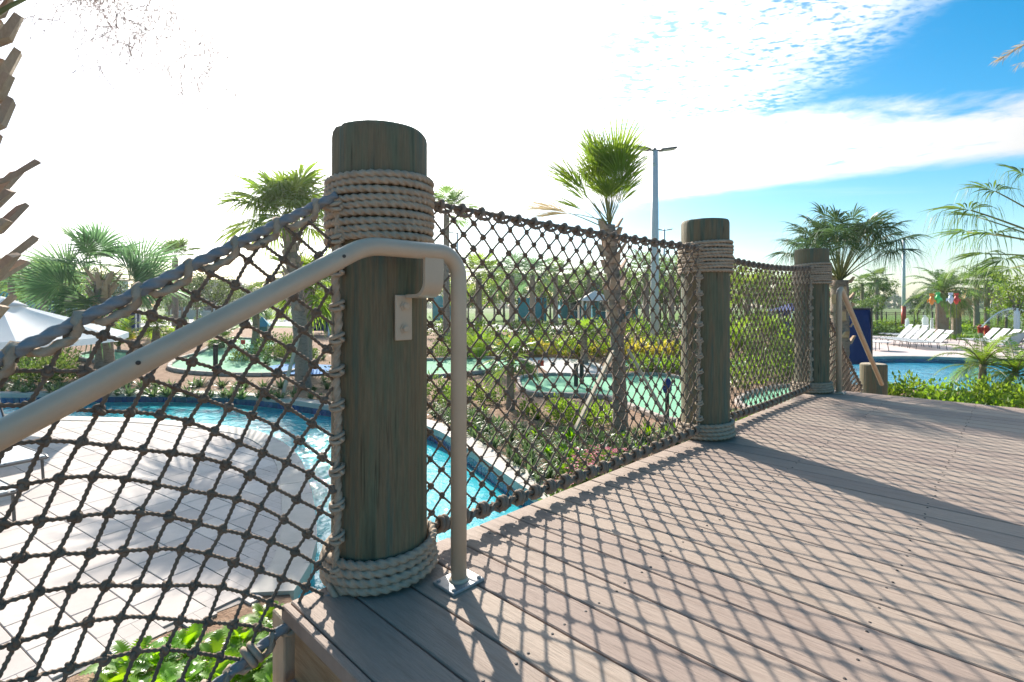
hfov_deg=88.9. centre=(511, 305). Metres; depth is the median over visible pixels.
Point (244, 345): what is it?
bush
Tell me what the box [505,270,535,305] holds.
shade tree
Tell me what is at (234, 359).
bush
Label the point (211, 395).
strap leaved plant
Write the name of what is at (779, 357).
bush
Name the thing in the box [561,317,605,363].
fan palm
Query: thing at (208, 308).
window
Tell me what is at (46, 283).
fan palm
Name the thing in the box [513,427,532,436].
strap leaved plant
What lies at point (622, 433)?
strap leaved plant
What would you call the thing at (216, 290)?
shade tree
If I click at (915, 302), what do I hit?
shade tree
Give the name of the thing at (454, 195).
fan palm
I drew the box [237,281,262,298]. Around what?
shade tree
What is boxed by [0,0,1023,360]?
sky
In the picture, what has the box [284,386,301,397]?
strap leaved plant
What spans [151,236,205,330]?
fan palm
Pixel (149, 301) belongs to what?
shade tree
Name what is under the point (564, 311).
house
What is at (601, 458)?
flowering plant
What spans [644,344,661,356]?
bush
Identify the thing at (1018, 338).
sun lounger
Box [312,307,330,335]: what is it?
cabana
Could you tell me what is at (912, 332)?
sun lounger
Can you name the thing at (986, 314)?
fan palm
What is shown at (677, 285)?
shade tree
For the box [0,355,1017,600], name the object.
pool edge
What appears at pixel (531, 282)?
fan palm
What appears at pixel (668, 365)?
bush
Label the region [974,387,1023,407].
bush
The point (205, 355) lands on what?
putting green
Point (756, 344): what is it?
bush
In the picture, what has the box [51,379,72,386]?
strap leaved plant
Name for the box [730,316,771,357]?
areca palm
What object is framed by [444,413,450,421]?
strap leaved plant
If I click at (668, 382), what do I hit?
ball washer
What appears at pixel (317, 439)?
pool water
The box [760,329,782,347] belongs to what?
bush
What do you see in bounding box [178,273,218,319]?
shade tree
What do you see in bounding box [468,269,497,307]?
shade tree
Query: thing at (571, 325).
bush
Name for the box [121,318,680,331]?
foot path
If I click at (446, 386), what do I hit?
bush
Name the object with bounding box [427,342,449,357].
bush
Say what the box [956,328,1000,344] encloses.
sun lounger
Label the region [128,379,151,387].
strap leaved plant
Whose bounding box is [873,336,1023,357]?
terrace
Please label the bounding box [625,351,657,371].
bush
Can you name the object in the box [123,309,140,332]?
cabana
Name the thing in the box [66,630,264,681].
mulch bed
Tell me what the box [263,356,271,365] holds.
strap leaved plant
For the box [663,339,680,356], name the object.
bush
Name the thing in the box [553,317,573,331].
bush
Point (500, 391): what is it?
bush
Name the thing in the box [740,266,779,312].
shade tree
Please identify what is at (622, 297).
shade tree
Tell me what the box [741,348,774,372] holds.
bush
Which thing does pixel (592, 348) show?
bush
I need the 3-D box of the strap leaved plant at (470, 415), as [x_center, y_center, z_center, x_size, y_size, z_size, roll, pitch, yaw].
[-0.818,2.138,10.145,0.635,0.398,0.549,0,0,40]
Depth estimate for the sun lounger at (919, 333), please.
28.96 m
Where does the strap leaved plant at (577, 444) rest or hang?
on the ground
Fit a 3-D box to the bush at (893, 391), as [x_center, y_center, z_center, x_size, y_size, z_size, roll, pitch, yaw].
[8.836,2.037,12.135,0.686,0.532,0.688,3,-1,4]
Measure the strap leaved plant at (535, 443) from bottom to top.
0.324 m
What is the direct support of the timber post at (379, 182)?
attached to the deck
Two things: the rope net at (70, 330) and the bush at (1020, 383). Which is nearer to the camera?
the rope net at (70, 330)
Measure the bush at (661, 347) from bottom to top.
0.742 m
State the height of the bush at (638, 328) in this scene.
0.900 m
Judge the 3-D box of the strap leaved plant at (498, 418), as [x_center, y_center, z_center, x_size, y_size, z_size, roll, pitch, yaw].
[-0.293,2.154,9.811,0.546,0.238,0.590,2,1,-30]
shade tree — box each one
[0,267,40,300]
[8,260,54,309]
[73,266,112,308]
[110,281,130,303]
[126,284,168,309]
[157,292,183,324]
[168,285,200,314]
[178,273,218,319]
[185,271,241,311]
[213,284,240,304]
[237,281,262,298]
[254,281,279,319]
[450,280,491,324]
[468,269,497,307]
[482,271,508,322]
[483,263,529,321]
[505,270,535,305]
[529,271,560,321]
[535,266,568,318]
[551,267,586,318]
[564,268,602,319]
[599,268,637,296]
[602,268,650,323]
[619,265,641,319]
[650,265,677,318]
[650,270,680,320]
[674,276,680,321]
[730,264,744,318]
[730,265,771,301]
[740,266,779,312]
[756,268,792,307]
[772,272,793,306]
[829,282,872,307]
[853,295,887,316]
[864,275,900,322]
[906,292,933,320]
[983,280,1023,327]
[989,272,1023,319]
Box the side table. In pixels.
[873,340,890,350]
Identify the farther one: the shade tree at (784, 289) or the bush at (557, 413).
the shade tree at (784, 289)
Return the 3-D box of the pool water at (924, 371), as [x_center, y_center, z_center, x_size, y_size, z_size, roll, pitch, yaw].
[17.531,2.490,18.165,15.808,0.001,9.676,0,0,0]
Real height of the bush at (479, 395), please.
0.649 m
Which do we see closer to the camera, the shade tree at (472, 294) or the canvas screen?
the canvas screen
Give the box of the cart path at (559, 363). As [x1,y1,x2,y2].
[521,358,602,373]
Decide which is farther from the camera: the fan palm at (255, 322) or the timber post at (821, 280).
the fan palm at (255, 322)
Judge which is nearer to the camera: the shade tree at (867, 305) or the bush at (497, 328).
the bush at (497, 328)
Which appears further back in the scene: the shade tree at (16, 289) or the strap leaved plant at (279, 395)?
the shade tree at (16, 289)
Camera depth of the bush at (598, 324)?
27.24 m
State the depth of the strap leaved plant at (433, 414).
10.53 m
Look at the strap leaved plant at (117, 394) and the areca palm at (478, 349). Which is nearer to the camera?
the strap leaved plant at (117, 394)
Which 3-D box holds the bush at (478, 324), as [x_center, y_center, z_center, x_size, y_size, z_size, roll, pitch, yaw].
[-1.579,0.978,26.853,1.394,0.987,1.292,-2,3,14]
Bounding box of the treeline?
[140,284,1023,308]
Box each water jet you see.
[904,318,909,327]
[922,315,929,334]
[1011,308,1020,328]
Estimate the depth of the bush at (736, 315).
29.49 m
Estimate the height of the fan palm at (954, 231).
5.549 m
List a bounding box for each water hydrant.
[977,325,984,335]
[984,325,989,334]
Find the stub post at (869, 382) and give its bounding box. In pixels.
[860,362,887,394]
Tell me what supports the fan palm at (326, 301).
on the ground
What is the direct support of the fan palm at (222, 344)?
on the ground
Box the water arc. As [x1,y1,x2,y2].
[981,308,1023,326]
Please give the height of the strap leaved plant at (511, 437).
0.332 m
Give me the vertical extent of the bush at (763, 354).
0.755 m
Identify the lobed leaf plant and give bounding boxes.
[79,635,171,681]
[97,658,151,681]
[128,661,190,681]
[133,631,196,678]
[149,623,214,667]
[160,655,209,681]
[177,630,243,681]
[192,648,256,681]
[215,617,272,652]
[230,642,272,681]
[238,623,272,676]
[239,600,283,625]
[253,662,272,681]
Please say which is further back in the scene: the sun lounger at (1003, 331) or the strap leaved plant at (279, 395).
the sun lounger at (1003, 331)
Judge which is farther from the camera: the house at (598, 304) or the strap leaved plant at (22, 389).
the house at (598, 304)
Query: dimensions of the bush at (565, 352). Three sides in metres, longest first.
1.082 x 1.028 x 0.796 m
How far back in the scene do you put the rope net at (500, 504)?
2.39 m
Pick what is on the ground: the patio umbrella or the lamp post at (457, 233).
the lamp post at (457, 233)
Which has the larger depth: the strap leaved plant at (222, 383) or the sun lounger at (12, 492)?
the strap leaved plant at (222, 383)
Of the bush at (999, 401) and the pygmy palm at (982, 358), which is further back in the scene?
the pygmy palm at (982, 358)
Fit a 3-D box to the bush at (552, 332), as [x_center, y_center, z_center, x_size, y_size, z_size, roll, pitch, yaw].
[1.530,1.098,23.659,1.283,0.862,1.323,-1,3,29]
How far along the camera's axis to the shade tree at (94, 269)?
60.60 m
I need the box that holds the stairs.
[288,633,341,681]
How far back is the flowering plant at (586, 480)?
6.49 m
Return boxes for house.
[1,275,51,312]
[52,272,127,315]
[165,279,271,318]
[558,294,580,317]
[584,283,637,318]
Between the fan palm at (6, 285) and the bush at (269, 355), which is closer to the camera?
the bush at (269, 355)
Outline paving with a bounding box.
[0,420,281,681]
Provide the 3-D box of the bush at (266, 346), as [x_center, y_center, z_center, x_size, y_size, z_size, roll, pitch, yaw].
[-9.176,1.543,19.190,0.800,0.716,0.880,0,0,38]
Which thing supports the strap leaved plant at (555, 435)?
on the ground
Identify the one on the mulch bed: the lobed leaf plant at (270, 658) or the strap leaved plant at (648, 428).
the lobed leaf plant at (270, 658)
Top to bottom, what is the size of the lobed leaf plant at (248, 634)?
0.188 m
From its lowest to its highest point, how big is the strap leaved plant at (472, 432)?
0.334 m
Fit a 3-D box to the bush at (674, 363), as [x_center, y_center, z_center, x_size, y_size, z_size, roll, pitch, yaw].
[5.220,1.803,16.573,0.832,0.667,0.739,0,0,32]
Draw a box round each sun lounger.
[0,401,48,478]
[0,479,17,521]
[874,327,912,343]
[878,324,913,334]
[880,327,919,343]
[886,328,927,345]
[892,325,928,340]
[892,329,935,346]
[899,329,944,347]
[907,330,953,348]
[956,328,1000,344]
[967,328,1010,345]
[977,329,1022,344]
[982,333,1023,352]
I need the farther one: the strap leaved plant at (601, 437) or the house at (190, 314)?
the house at (190, 314)
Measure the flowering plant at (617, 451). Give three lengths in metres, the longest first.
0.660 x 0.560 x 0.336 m
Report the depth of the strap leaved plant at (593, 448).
7.84 m
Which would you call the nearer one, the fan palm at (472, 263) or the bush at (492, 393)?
the bush at (492, 393)
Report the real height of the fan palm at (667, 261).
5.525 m
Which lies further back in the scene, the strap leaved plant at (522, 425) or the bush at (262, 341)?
the bush at (262, 341)
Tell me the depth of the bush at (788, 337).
25.44 m
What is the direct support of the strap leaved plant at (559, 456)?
on the ground
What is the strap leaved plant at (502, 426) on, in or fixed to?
on the ground
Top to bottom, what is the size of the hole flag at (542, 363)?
0.750 m
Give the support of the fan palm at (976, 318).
on the ground
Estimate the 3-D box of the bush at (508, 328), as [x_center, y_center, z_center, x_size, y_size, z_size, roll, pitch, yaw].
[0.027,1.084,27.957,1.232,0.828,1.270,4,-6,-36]
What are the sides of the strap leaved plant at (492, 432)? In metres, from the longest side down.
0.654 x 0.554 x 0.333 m
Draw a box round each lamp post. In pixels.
[449,232,460,249]
[637,145,676,345]
[659,229,671,320]
[900,237,916,327]
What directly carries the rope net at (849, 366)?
attached to the timber post at (821, 280)
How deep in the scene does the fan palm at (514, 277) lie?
33.83 m
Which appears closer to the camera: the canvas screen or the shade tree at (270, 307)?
the canvas screen
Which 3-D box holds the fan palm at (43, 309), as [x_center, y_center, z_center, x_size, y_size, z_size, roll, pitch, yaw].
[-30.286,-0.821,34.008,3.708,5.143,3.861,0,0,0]
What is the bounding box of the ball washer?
[661,378,674,424]
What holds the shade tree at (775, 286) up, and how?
on the ground
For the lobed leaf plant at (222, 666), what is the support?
on the mulch bed
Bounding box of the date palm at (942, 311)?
[901,265,986,337]
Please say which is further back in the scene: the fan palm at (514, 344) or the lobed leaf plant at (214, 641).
the fan palm at (514, 344)
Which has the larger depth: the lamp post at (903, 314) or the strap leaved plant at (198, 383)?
the lamp post at (903, 314)
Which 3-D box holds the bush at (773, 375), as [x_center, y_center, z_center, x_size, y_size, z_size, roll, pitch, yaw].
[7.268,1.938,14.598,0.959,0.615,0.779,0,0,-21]
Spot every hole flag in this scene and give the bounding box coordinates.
[240,339,244,359]
[537,360,543,384]
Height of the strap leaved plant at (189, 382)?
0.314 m
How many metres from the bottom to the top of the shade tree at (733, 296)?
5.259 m
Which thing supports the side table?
on the terrace
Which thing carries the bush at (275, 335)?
on the ground
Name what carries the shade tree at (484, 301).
on the ground
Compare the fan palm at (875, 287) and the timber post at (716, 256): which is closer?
the timber post at (716, 256)
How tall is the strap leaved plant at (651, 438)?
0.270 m
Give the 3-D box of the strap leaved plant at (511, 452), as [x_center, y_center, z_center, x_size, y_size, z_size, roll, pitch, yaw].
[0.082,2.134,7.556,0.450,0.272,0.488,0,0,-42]
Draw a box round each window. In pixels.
[204,299,213,310]
[570,301,577,310]
[599,301,608,311]
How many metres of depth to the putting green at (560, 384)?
13.92 m
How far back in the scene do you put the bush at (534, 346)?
19.32 m
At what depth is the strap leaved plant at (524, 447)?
7.84 m
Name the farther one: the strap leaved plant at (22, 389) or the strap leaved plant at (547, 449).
the strap leaved plant at (22, 389)
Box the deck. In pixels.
[273,390,1023,681]
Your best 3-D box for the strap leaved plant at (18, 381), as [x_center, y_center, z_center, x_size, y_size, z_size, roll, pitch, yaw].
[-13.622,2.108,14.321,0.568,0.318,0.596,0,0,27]
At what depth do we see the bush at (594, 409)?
9.82 m
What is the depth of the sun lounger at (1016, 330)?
27.74 m
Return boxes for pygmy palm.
[928,332,1023,391]
[958,337,1023,391]
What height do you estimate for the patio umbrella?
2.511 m
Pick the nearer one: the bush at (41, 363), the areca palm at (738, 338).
the bush at (41, 363)
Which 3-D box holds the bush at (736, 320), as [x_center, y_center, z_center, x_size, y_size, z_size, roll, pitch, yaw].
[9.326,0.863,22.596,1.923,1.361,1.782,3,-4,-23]
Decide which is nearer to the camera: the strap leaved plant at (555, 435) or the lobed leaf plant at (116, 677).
the lobed leaf plant at (116, 677)
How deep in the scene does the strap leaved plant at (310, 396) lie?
12.39 m
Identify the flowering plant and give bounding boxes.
[537,480,564,500]
[551,476,574,494]
[559,456,596,478]
[561,465,585,491]
[568,447,601,475]
[574,461,603,484]
[583,444,609,469]
[584,455,611,482]
[600,448,630,472]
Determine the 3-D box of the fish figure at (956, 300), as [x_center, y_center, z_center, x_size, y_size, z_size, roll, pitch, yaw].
[28.075,0.737,33.003,0.550,3.026,0.275,0,0,23]
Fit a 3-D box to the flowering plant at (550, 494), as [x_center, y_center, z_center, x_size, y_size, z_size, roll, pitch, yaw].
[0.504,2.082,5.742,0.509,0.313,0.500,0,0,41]
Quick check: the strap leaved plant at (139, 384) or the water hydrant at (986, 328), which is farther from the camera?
the water hydrant at (986, 328)
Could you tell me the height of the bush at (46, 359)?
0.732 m
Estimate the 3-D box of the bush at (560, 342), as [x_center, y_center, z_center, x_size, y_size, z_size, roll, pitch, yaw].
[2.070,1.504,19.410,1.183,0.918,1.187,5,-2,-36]
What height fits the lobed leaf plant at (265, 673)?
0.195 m
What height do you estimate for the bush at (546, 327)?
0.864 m
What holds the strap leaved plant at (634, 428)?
on the ground
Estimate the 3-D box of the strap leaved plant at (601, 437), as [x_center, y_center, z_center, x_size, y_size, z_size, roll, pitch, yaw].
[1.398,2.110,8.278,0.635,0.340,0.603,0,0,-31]
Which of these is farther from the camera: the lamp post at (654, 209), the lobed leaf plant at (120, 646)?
the lamp post at (654, 209)
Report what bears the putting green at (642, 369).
on the ground
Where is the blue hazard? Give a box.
[269,364,330,373]
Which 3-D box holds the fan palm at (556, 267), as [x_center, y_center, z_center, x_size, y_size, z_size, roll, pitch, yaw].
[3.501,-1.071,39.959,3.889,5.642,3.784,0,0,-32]
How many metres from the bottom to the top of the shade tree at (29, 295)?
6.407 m
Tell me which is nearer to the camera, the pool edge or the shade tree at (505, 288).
the pool edge
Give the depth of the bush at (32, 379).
14.58 m
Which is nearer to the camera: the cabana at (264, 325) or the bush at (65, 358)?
the bush at (65, 358)
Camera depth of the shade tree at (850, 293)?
69.00 m
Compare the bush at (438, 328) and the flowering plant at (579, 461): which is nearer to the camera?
the flowering plant at (579, 461)
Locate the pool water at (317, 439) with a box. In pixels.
[3,403,522,594]
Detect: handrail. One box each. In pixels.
[0,237,483,595]
[832,287,883,394]
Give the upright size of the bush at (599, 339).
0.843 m
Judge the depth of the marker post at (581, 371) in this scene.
14.63 m
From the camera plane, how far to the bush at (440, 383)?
12.25 m
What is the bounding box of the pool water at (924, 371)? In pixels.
[850,362,1023,390]
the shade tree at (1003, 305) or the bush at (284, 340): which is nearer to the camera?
the bush at (284, 340)
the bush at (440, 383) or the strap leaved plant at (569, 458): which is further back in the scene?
the bush at (440, 383)
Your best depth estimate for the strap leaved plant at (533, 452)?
7.65 m
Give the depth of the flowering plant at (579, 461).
6.64 m
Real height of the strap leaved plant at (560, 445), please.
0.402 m
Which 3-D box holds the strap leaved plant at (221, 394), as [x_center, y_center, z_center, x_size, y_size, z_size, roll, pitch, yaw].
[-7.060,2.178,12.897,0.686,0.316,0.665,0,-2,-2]
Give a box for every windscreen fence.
[432,296,450,320]
[518,298,546,320]
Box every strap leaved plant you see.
[0,384,11,390]
[4,382,26,391]
[8,376,23,386]
[14,383,43,392]
[17,379,35,386]
[25,383,49,391]
[41,381,55,392]
[45,383,64,392]
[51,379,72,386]
[112,386,123,395]
[116,385,138,396]
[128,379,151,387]
[141,384,160,397]
[150,387,177,396]
[158,380,182,396]
[180,385,199,397]
[186,377,197,385]
[188,376,207,386]
[202,389,220,398]
[209,387,226,398]
[213,376,231,388]
[215,383,238,398]
[228,384,253,399]
[239,378,255,387]
[248,389,259,398]
[253,384,279,399]
[255,378,273,387]
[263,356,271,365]
[273,377,292,387]
[274,390,288,398]
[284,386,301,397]
[301,390,316,398]
[315,382,329,390]
[320,377,330,383]
[428,406,443,417]
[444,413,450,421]
[467,407,480,420]
[467,421,487,438]
[470,431,491,443]
[477,420,495,432]
[478,424,508,443]
[478,431,502,449]
[479,413,492,421]
[482,416,502,426]
[491,422,507,434]
[492,414,505,423]
[498,447,510,456]
[500,439,519,449]
[501,421,511,430]
[501,445,527,459]
[502,424,522,441]
[504,452,524,465]
[512,444,535,454]
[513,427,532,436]
[513,429,534,442]
[514,434,542,448]
[515,456,546,473]
[516,417,530,432]
[521,443,546,462]
[523,450,546,467]
[525,425,550,440]
[525,468,556,483]
[526,434,543,446]
[527,407,546,418]
[527,462,563,480]
[532,454,559,467]
[533,442,561,456]
[536,413,555,425]
[536,432,564,446]
[536,438,550,449]
[540,449,557,460]
[550,438,567,449]
[551,459,572,479]
[552,421,595,441]
[553,429,567,440]
[553,448,568,463]
[555,438,583,458]
[566,449,585,463]
[573,440,581,450]
[574,438,606,457]
[579,430,607,443]
[583,430,617,446]
[605,435,624,446]
[606,430,629,440]
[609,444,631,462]
[610,435,637,453]
[617,433,636,449]
[627,440,649,455]
[630,435,655,445]
[631,419,664,435]
[631,425,639,435]
[632,430,650,442]
[655,423,670,434]
[952,333,971,339]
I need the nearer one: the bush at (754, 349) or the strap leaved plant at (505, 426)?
the strap leaved plant at (505, 426)
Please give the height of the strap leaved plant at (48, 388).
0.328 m
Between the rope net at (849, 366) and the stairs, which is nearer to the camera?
the stairs
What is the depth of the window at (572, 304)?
59.95 m
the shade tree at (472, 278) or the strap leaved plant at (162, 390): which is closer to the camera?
the strap leaved plant at (162, 390)
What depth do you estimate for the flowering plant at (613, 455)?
7.10 m
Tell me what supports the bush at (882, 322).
on the ground
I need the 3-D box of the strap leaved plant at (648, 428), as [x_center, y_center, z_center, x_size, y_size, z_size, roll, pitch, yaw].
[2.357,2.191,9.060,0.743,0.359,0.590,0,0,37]
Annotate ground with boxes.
[0,307,1023,681]
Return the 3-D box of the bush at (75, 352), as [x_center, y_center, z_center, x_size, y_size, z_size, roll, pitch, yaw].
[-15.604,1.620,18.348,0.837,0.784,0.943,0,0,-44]
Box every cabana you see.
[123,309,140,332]
[259,317,270,331]
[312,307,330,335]
[767,303,793,339]
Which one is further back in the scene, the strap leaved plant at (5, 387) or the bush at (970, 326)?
the bush at (970, 326)
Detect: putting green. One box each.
[75,349,128,362]
[167,337,294,375]
[427,356,534,377]
[516,372,680,423]
[625,358,665,370]
[734,384,789,412]
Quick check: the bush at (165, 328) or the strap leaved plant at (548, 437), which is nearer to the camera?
the strap leaved plant at (548, 437)
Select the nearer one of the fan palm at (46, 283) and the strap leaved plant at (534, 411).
the strap leaved plant at (534, 411)
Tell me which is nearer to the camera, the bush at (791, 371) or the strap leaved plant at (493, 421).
the strap leaved plant at (493, 421)
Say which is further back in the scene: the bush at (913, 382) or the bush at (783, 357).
the bush at (783, 357)
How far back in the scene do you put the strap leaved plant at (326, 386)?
13.96 m
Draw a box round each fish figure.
[927,294,935,334]
[934,292,941,302]
[946,293,953,340]
[953,293,960,340]
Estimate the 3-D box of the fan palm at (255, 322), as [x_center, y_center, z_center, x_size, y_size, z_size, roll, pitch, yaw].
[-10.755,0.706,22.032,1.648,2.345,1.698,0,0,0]
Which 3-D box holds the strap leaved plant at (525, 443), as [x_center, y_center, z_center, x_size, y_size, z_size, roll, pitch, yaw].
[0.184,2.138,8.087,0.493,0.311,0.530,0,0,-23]
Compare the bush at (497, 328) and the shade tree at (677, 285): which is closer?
the bush at (497, 328)
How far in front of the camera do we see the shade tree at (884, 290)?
61.64 m
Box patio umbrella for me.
[0,291,128,348]
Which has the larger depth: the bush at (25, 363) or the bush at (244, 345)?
the bush at (244, 345)
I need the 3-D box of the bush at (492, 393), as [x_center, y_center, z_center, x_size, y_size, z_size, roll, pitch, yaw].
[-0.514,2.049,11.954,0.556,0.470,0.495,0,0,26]
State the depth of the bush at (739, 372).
14.47 m
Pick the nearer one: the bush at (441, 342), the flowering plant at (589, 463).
the flowering plant at (589, 463)
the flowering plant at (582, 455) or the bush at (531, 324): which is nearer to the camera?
the flowering plant at (582, 455)
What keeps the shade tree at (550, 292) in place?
on the ground
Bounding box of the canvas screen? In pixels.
[849,308,872,363]
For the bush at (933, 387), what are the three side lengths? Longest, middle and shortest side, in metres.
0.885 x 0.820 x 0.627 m
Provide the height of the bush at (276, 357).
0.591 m
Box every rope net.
[0,191,344,681]
[427,199,703,533]
[730,257,813,419]
[830,318,863,392]
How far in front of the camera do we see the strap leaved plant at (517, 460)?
7.26 m
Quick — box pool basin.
[13,402,431,598]
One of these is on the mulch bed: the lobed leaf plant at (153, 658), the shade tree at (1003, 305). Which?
the lobed leaf plant at (153, 658)
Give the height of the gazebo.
2.585 m
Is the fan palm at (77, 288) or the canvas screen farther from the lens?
the fan palm at (77, 288)
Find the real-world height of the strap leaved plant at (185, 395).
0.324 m
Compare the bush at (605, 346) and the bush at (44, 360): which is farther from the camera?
the bush at (605, 346)
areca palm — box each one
[114,317,145,351]
[445,323,508,368]
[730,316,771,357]
[751,309,792,338]
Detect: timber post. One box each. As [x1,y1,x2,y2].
[319,120,438,596]
[675,218,736,442]
[790,248,833,397]
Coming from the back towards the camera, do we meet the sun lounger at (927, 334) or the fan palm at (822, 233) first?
the sun lounger at (927, 334)
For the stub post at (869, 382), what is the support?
on the ground
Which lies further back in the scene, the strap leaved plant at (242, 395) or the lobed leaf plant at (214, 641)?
the strap leaved plant at (242, 395)
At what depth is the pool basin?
13.10 m
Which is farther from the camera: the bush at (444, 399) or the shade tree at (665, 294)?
the shade tree at (665, 294)
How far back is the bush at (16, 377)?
14.84 m
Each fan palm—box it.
[0,0,301,318]
[0,256,34,300]
[2,216,190,369]
[12,256,78,311]
[24,264,90,314]
[136,314,174,341]
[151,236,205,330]
[202,158,330,394]
[203,327,243,349]
[238,309,272,343]
[243,249,330,359]
[313,281,330,331]
[434,180,485,337]
[450,250,506,330]
[477,330,545,409]
[487,250,536,327]
[507,251,556,324]
[512,112,675,436]
[529,255,577,324]
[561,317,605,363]
[569,260,604,320]
[621,247,669,324]
[649,253,678,326]
[730,269,774,320]
[762,201,946,390]
[849,272,879,307]
[858,267,892,320]
[910,41,1023,306]
[921,270,993,335]
[960,266,1001,328]
[966,267,1009,326]
[982,275,1014,319]
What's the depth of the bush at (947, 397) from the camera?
10.26 m
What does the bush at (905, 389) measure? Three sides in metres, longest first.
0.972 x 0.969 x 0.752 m
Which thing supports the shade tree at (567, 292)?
on the ground
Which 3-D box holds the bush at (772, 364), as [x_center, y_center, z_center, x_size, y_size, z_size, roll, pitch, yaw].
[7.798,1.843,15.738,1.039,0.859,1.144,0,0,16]
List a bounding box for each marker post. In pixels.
[212,344,218,375]
[573,363,577,385]
[579,360,583,383]
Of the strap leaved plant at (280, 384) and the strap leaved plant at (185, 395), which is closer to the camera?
the strap leaved plant at (185, 395)
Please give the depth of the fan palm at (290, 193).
13.62 m
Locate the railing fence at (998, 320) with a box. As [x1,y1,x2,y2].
[870,312,1022,326]
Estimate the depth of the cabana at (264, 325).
23.85 m
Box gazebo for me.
[576,291,607,324]
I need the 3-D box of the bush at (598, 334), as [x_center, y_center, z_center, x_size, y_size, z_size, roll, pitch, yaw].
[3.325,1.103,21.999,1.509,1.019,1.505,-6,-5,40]
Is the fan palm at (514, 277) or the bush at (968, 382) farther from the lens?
the fan palm at (514, 277)
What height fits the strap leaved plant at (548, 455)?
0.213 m
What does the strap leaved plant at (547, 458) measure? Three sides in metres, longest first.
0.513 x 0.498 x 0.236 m
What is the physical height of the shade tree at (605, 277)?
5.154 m
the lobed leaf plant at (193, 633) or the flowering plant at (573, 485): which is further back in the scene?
the flowering plant at (573, 485)
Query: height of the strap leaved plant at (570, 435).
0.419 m
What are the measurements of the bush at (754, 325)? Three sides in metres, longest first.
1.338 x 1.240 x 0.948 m
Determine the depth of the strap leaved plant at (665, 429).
8.97 m
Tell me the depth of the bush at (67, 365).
15.33 m
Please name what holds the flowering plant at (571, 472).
on the ground
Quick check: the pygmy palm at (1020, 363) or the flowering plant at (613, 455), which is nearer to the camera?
the flowering plant at (613, 455)
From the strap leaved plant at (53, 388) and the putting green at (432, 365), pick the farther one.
the putting green at (432, 365)
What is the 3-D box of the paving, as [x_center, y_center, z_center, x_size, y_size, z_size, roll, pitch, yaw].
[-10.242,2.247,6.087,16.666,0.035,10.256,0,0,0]
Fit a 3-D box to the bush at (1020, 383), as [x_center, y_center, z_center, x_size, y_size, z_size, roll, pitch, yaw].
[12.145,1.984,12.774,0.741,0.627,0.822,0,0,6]
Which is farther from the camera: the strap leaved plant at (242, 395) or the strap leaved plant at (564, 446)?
the strap leaved plant at (242, 395)
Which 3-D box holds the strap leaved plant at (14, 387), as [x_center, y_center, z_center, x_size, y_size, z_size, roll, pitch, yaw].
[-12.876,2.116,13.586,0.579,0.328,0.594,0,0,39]
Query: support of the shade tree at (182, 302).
on the ground
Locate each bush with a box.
[0,356,41,381]
[9,357,38,380]
[20,356,68,383]
[26,364,63,386]
[28,353,65,365]
[34,356,51,368]
[36,355,79,378]
[47,359,81,380]
[51,364,79,381]
[57,353,78,367]
[59,351,73,361]
[60,347,82,361]
[160,326,173,335]
[225,348,248,362]
[232,342,262,358]
[244,346,272,364]
[251,336,275,348]
[251,338,273,355]
[255,329,284,346]
[264,344,285,358]
[271,333,291,353]
[272,345,290,359]
[278,331,292,340]
[312,347,323,358]
[427,316,442,335]
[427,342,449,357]
[427,368,447,398]
[428,316,442,333]
[431,333,449,349]
[431,380,450,400]
[437,389,450,409]
[439,382,471,400]
[467,378,488,406]
[467,381,487,395]
[470,316,493,333]
[477,320,500,334]
[477,384,501,404]
[483,382,519,401]
[502,319,523,332]
[510,318,531,333]
[511,316,537,332]
[516,395,539,416]
[519,338,541,353]
[523,317,541,330]
[526,331,552,350]
[530,324,552,342]
[530,337,550,354]
[533,321,554,334]
[534,322,557,337]
[543,392,570,411]
[544,334,566,351]
[545,341,559,355]
[545,394,578,416]
[551,335,580,356]
[551,399,577,422]
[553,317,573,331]
[555,331,569,350]
[560,404,594,426]
[561,338,588,358]
[562,318,584,334]
[570,338,601,356]
[575,396,611,425]
[576,319,609,341]
[585,403,612,427]
[587,317,605,332]
[587,333,609,347]
[588,340,606,354]
[590,400,612,413]
[596,338,610,355]
[624,338,643,355]
[625,320,648,337]
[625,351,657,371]
[626,315,645,336]
[626,338,656,356]
[630,351,651,370]
[642,317,670,336]
[642,332,666,347]
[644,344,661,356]
[646,351,679,371]
[647,359,664,372]
[648,319,673,341]
[651,339,680,357]
[662,316,680,335]
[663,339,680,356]
[664,352,680,371]
[670,356,680,373]
[730,312,753,335]
[730,351,754,373]
[730,356,767,385]
[730,360,755,389]
[731,308,750,326]
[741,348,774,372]
[742,341,773,358]
[744,338,773,354]
[746,320,765,333]
[748,347,777,366]
[754,355,789,378]
[759,364,790,384]
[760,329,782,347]
[761,335,791,351]
[765,349,791,366]
[766,352,791,369]
[771,339,793,355]
[772,316,793,339]
[784,359,793,381]
[873,321,890,334]
[875,318,888,326]
[875,323,895,334]
[888,369,931,394]
[888,371,925,397]
[888,383,910,396]
[914,376,957,398]
[916,388,962,401]
[926,386,964,401]
[934,382,985,404]
[951,383,1005,405]
[951,394,978,403]
[952,373,998,396]
[961,321,975,332]
[969,374,1023,406]
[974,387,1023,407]
[991,375,1023,390]
[1002,376,1023,407]
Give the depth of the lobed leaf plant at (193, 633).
3.32 m
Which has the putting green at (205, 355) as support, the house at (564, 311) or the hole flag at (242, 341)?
the hole flag at (242, 341)
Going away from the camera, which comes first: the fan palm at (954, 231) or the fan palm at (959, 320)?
the fan palm at (954, 231)

